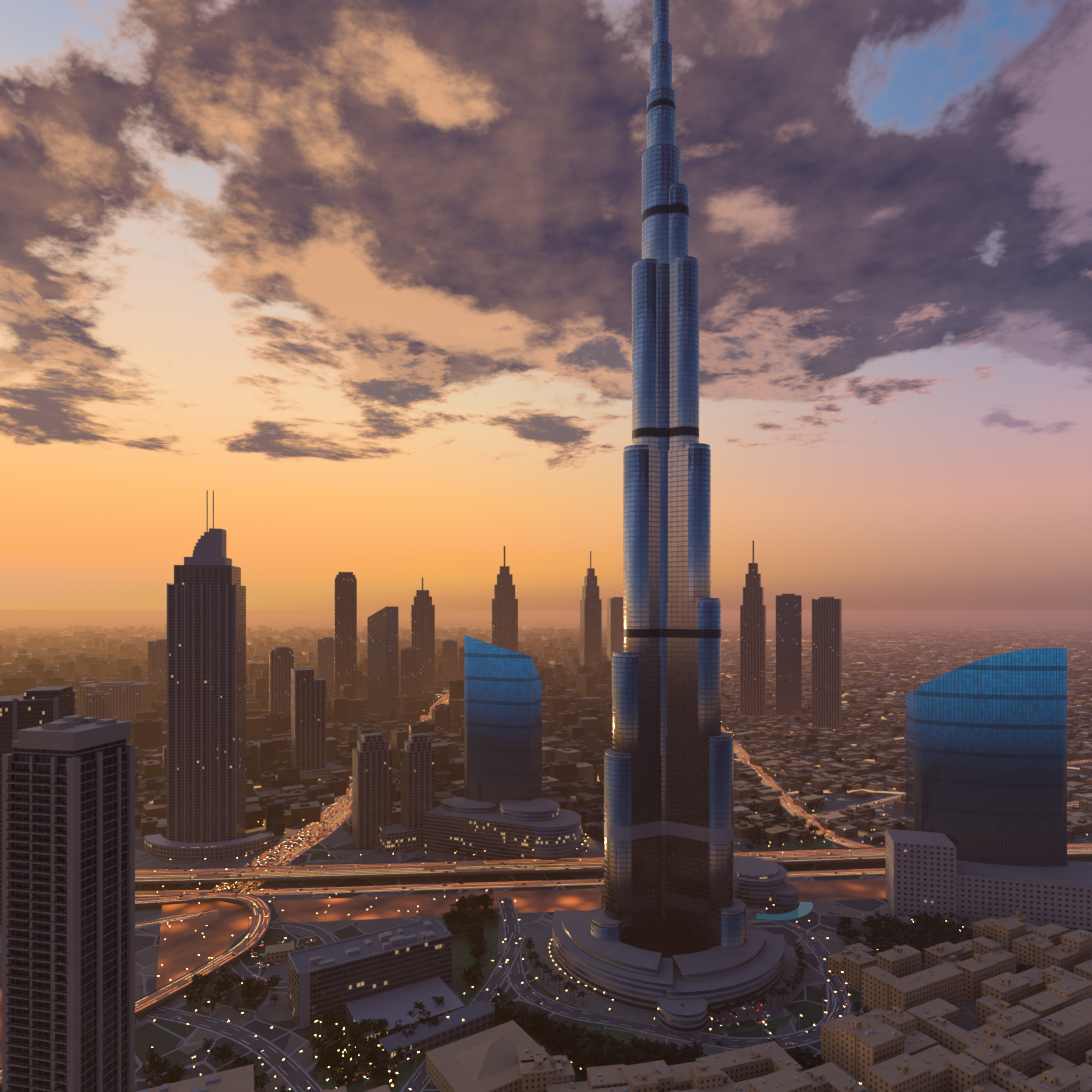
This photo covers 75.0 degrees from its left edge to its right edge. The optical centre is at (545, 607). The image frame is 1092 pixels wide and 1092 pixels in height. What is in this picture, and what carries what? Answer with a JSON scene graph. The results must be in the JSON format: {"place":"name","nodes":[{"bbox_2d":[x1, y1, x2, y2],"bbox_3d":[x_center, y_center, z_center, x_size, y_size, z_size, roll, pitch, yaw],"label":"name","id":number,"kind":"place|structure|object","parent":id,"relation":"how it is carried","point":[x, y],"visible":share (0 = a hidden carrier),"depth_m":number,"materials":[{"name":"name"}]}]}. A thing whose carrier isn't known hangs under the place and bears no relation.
{"place":"outdoors","nodes":[
{"label":"outdoors","id":0,"kind":"place"},
{"bbox_2d":[0,990,1,1067],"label":"building","id":1,"kind":"structure","parent":0,"point":[0,1028],"depth_m":479.23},
{"bbox_2d":[2,715,134,1091],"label":"tower","id":2,"kind":"structure","parent":0,"point":[68,903],"depth_m":256.78,"materials":[{"name":"concrete"}]},
{"bbox_2d":[135,909,217,928],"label":"road","id":3,"kind":"structure","parent":0,"point":[168,919],"depth_m":648.90,"materials":[{"name":"grey asphalt"}]},
{"bbox_2d":[156,901,252,989],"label":"paved ground","id":4,"kind":"structure","parent":0,"point":[182,947],"depth_m":615.99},
{"bbox_2d":[147,1000,330,1091],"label":"road","id":5,"kind":"structure","parent":0,"point":[296,1076],"depth_m":464.03,"materials":[{"name":"grey asphalt"}]},
{"bbox_2d":[317,1028,425,1091],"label":"lawn","id":6,"kind":"structure","parent":0,"point":[408,1069],"depth_m":429.70,"materials":[{"name":"green plant"}]},
{"bbox_2d":[208,620,535,893],"bbox_3d":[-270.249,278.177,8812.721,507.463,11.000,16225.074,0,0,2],"label":"road","id":7,"kind":"structure","parent":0,"point":[337,817],"depth_m":898.19,"materials":[{"name":"grey asphalt"}]},
{"bbox_2d":[272,888,601,922],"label":"paved ground","id":8,"kind":"structure","parent":0,"point":[338,909],"depth_m":680.36,"materials":[{"name":"brown concrete"}]},
{"bbox_2d":[389,933,526,1091],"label":"road","id":9,"kind":"structure","parent":0,"point":[419,1080],"depth_m":534.19,"materials":[{"name":"grey asphalt"}]},
{"bbox_2d":[452,908,499,1006],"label":"lawn","id":10,"kind":"structure","parent":0,"point":[462,959],"depth_m":577.21,"materials":[{"name":"green plant"}]},
{"bbox_2d":[0,610,1091,1091],"bbox_3d":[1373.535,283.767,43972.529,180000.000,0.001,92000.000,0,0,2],"label":"ground","id":11,"kind":"structure","parent":0,"point":[174,1042],"depth_m":743.02,"materials":[{"name":"brown"}]},
{"bbox_2d":[0,686,74,981],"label":"dark tower","id":12,"kind":"structure","parent":11,"relation":"on","point":[35,707],"depth_m":589.86,"materials":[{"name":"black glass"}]},
{"bbox_2d":[85,691,112,718],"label":"building","id":13,"kind":"structure","parent":11,"relation":"on","point":[99,704],"depth_m":1458.26,"materials":[{"name":"concrete"}]},
{"bbox_2d":[78,681,150,719],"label":"building","id":14,"kind":"structure","parent":11,"relation":"on","point":[131,698],"depth_m":1698.50,"materials":[{"name":"concrete"}]},
{"bbox_2d":[0,882,271,1087],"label":"ramp","id":15,"kind":"structure","parent":11,"relation":"on","point":[252,938],"depth_m":601.40,"materials":[{"name":"grey asphalt"}]},
{"bbox_2d":[148,639,166,691],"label":"building","id":16,"kind":"structure","parent":11,"relation":"on","point":[157,661],"depth_m":2096.22,"materials":[{"name":"concrete"}]},
{"bbox_2d":[145,490,273,861],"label":"skyscraper","id":17,"kind":"structure","parent":11,"relation":"on","point":[206,704],"depth_m":835.30,"materials":[{"name":"brown concrete"}]},
{"bbox_2d":[227,921,335,987],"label":"curved road","id":18,"kind":"structure","parent":11,"relation":"on","point":[239,967],"depth_m":606.54,"materials":[{"name":"grey asphalt"}]},
{"bbox_2d":[269,646,293,715],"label":"high-rise building","id":19,"kind":"structure","parent":11,"relation":"on","point":[281,662],"depth_m":1566.07,"materials":[{"name":"concrete"}]},
{"bbox_2d":[275,668,344,778],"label":"high-rise building","id":20,"kind":"structure","parent":11,"relation":"on","point":[308,723],"depth_m":1187.43,"materials":[{"name":"concrete"}]},
{"bbox_2d":[318,637,333,698],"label":"high-rise building","id":21,"kind":"structure","parent":11,"relation":"on","point":[326,658],"depth_m":2206.59,"materials":[{"name":"concrete"}]},
{"bbox_2d":[136,942,552,1091],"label":"low-rise buildings","id":22,"kind":"structure","parent":11,"relation":"on","point":[485,1061],"depth_m":419.64,"materials":[{"name":"concrete"}]},
{"bbox_2d":[334,572,356,698],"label":"skyscraper","id":23,"kind":"structure","parent":11,"relation":"on","point":[345,628],"depth_m":2038.12,"materials":[{"name":"concrete"}]},
{"bbox_2d":[352,732,391,847],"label":"building","id":24,"kind":"structure","parent":11,"relation":"on","point":[371,783],"depth_m":849.29,"materials":[{"name":"concrete"}]},
{"bbox_2d":[367,606,397,716],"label":"skyscraper","id":25,"kind":"structure","parent":11,"relation":"on","point":[382,661],"depth_m":1837.38,"materials":[{"name":"brown glass"}]},
{"bbox_2d":[288,918,495,1066],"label":"office block","id":26,"kind":"structure","parent":11,"relation":"on","point":[392,975],"depth_m":496.81,"materials":[{"name":"concrete"}]},
{"bbox_2d":[379,733,434,852],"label":"twin tower","id":27,"kind":"structure","parent":11,"relation":"on","point":[417,778],"depth_m":844.79,"materials":[{"name":"concrete"}]},
{"bbox_2d":[399,647,420,708],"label":"high-rise building","id":28,"kind":"structure","parent":11,"relation":"on","point":[409,670],"depth_m":1988.43,"materials":[{"name":"concrete"}]},
{"bbox_2d":[411,577,434,691],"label":"skyscraper","id":29,"kind":"structure","parent":11,"relation":"on","point":[422,623],"depth_m":2280.58,"materials":[{"name":"concrete"}]},
{"bbox_2d":[442,640,456,680],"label":"high-rise building","id":30,"kind":"structure","parent":11,"relation":"on","point":[449,659],"depth_m":2665.40,"materials":[{"name":"concrete"}]},
{"bbox_2d":[459,646,463,679],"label":"high-rise building","id":31,"kind":"structure","parent":11,"relation":"on","point":[461,663],"depth_m":2660.99,"materials":[{"name":"concrete"}]},
{"bbox_2d":[424,635,580,859],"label":"blue glass tower","id":32,"kind":"structure","parent":11,"relation":"on","point":[502,809],"depth_m":841.88,"materials":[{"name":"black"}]},
{"bbox_2d":[491,546,517,651],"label":"skyscraper","id":33,"kind":"structure","parent":11,"relation":"on","point":[504,617],"depth_m":2661.66,"materials":[{"name":"concrete"}]},
{"bbox_2d":[135,868,884,896],"bbox_3d":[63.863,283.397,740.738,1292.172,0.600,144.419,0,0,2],"label":"highway","id":34,"kind":"structure","parent":11,"relation":"on","point":[416,887],"depth_m":724.18,"materials":[{"name":"grey asphalt"}]},
{"bbox_2d":[0,625,1091,844],"bbox_3d":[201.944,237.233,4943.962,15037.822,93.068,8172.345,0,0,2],"label":"distant city buildings","id":35,"kind":"structure","parent":11,"relation":"on","point":[576,716],"depth_m":1579.40,"materials":[{"name":"concrete"},{"name":"plaster"},{"name":"glass"}]},
{"bbox_2d":[151,794,963,1090],"bbox_3d":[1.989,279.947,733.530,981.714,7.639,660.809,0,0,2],"label":"street lights","id":36,"kind":"object","parent":11,"relation":"on","point":[378,1044],"visible":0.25,"depth_m":476.03,"materials":[{"name":"grey metal"}]},
{"bbox_2d":[580,551,601,666],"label":"skyscraper","id":37,"kind":"structure","parent":11,"relation":"on","point":[590,626],"depth_m":2814.42,"materials":[{"name":"brown glass"}]},
{"bbox_2d":[135,838,1091,883],"bbox_3d":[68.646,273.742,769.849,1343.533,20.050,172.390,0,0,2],"label":"highway","id":38,"kind":"structure","parent":11,"relation":"on","point":[456,867],"depth_m":749.74,"materials":[{"name":"grey asphalt"}]},
{"bbox_2d":[607,597,622,660],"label":"skyscraper","id":39,"kind":"structure","parent":11,"relation":"on","point":[614,623],"depth_m":3193.18,"materials":[{"name":"stone"}]},
{"bbox_2d":[142,681,1091,1091],"bbox_3d":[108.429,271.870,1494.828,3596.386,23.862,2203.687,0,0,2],"label":"trees","id":40,"kind":"object","parent":11,"relation":"on","point":[592,1049],"visible":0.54,"depth_m":486.78,"materials":[{"name":"green plant"}]},
{"bbox_2d":[525,857,812,1033],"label":"tower podium","id":41,"kind":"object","parent":11,"relation":"on","point":[638,985],"visible":0.75,"depth_m":523.84,"materials":[{"name":"concrete"}]},
{"bbox_2d":[590,0,745,957],"bbox_3d":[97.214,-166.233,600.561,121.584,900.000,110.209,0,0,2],"label":"skyscraper","id":42,"kind":"structure","parent":41,"relation":"on","point":[669,824],"depth_m":565.28,"materials":[{"name":"glass"}]},
{"bbox_2d":[498,897,848,1049],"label":"loop road","id":43,"kind":"structure","parent":11,"relation":"on","point":[518,982],"depth_m":502.30,"materials":[{"name":"grey asphalt"}]},
{"bbox_2d":[320,911,1091,1091],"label":"low-rise buildings","id":44,"kind":"structure","parent":11,"relation":"on","point":[1032,1032],"depth_m":436.49,"materials":[{"name":"concrete"}]},
{"bbox_2d":[740,541,765,715],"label":"skyscraper","id":45,"kind":"structure","parent":11,"relation":"on","point":[753,654],"depth_m":1880.86,"materials":[{"name":"concrete"}]},
{"bbox_2d":[775,594,801,714],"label":"skyscraper","id":46,"kind":"structure","parent":11,"relation":"on","point":[788,653],"depth_m":1894.08,"materials":[{"name":"brown glass"}]},
{"bbox_2d":[812,597,841,728],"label":"skyscraper","id":47,"kind":"structure","parent":11,"relation":"on","point":[826,662],"depth_m":1669.54,"materials":[{"name":"concrete"}]},
{"bbox_2d":[818,966,863,1085],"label":"road","id":48,"kind":"structure","parent":11,"relation":"on","point":[834,983],"depth_m":519.00,"materials":[{"name":"grey asphalt"}]},
{"bbox_2d":[885,648,1091,929],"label":"blue glass tower","id":49,"kind":"structure","parent":11,"relation":"on","point":[983,835],"depth_m":677.47,"materials":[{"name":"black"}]},
{"bbox_2d":[0,0,1091,609],"label":"sky","id":50,"kind":"structure","parent":0,"point":[354,275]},
{"bbox_2d":[507,1012,636,1081],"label":"lawn","id":51,"kind":"structure","parent":0,"point":[622,1035],"depth_m":469.74,"materials":[{"name":"green plant"}]},
{"bbox_2d":[537,985,792,1034],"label":"lawn","id":52,"kind":"structure","parent":0,"point":[781,1022],"depth_m":482.63,"materials":[{"name":"green plant"}]},
{"bbox_2d":[750,799,832,849],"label":"buildings","id":53,"kind":"structure","parent":0,"point":[817,843],"depth_m":856.44,"materials":[{"name":"concrete"}]},
{"bbox_2d":[721,721,873,847],"bbox_3d":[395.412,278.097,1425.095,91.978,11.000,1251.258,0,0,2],"label":"road","id":54,"kind":"structure","parent":0,"point":[786,799],"depth_m":1025.79,"materials":[{"name":"grey asphalt"}]},
{"bbox_2d":[787,878,885,901],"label":"paved ground","id":55,"kind":"structure","parent":0,"point":[855,889],"depth_m":716.59,"materials":[{"name":"brown concrete"}]},
{"bbox_2d":[804,759,1091,819],"bbox_3d":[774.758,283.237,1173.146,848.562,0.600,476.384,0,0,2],"label":"road","id":56,"kind":"structure","parent":0,"point":[885,801],"depth_m":1030.82,"materials":[{"name":"grey asphalt"}]},
{"bbox_2d":[168,726,1088,1091],"bbox_3d":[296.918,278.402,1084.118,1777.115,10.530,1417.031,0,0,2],"label":"cars","id":57,"kind":"object","parent":56,"relation":"on","point":[268,862],"visible":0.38,"depth_m":725.85,"materials":[{"name":"paint"}]},
{"bbox_2d":[1067,802,1078,807],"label":"road","id":58,"kind":"structure","parent":0,"point":[1073,804],"depth_m":1025.65,"materials":[{"name":"grey asphalt"}]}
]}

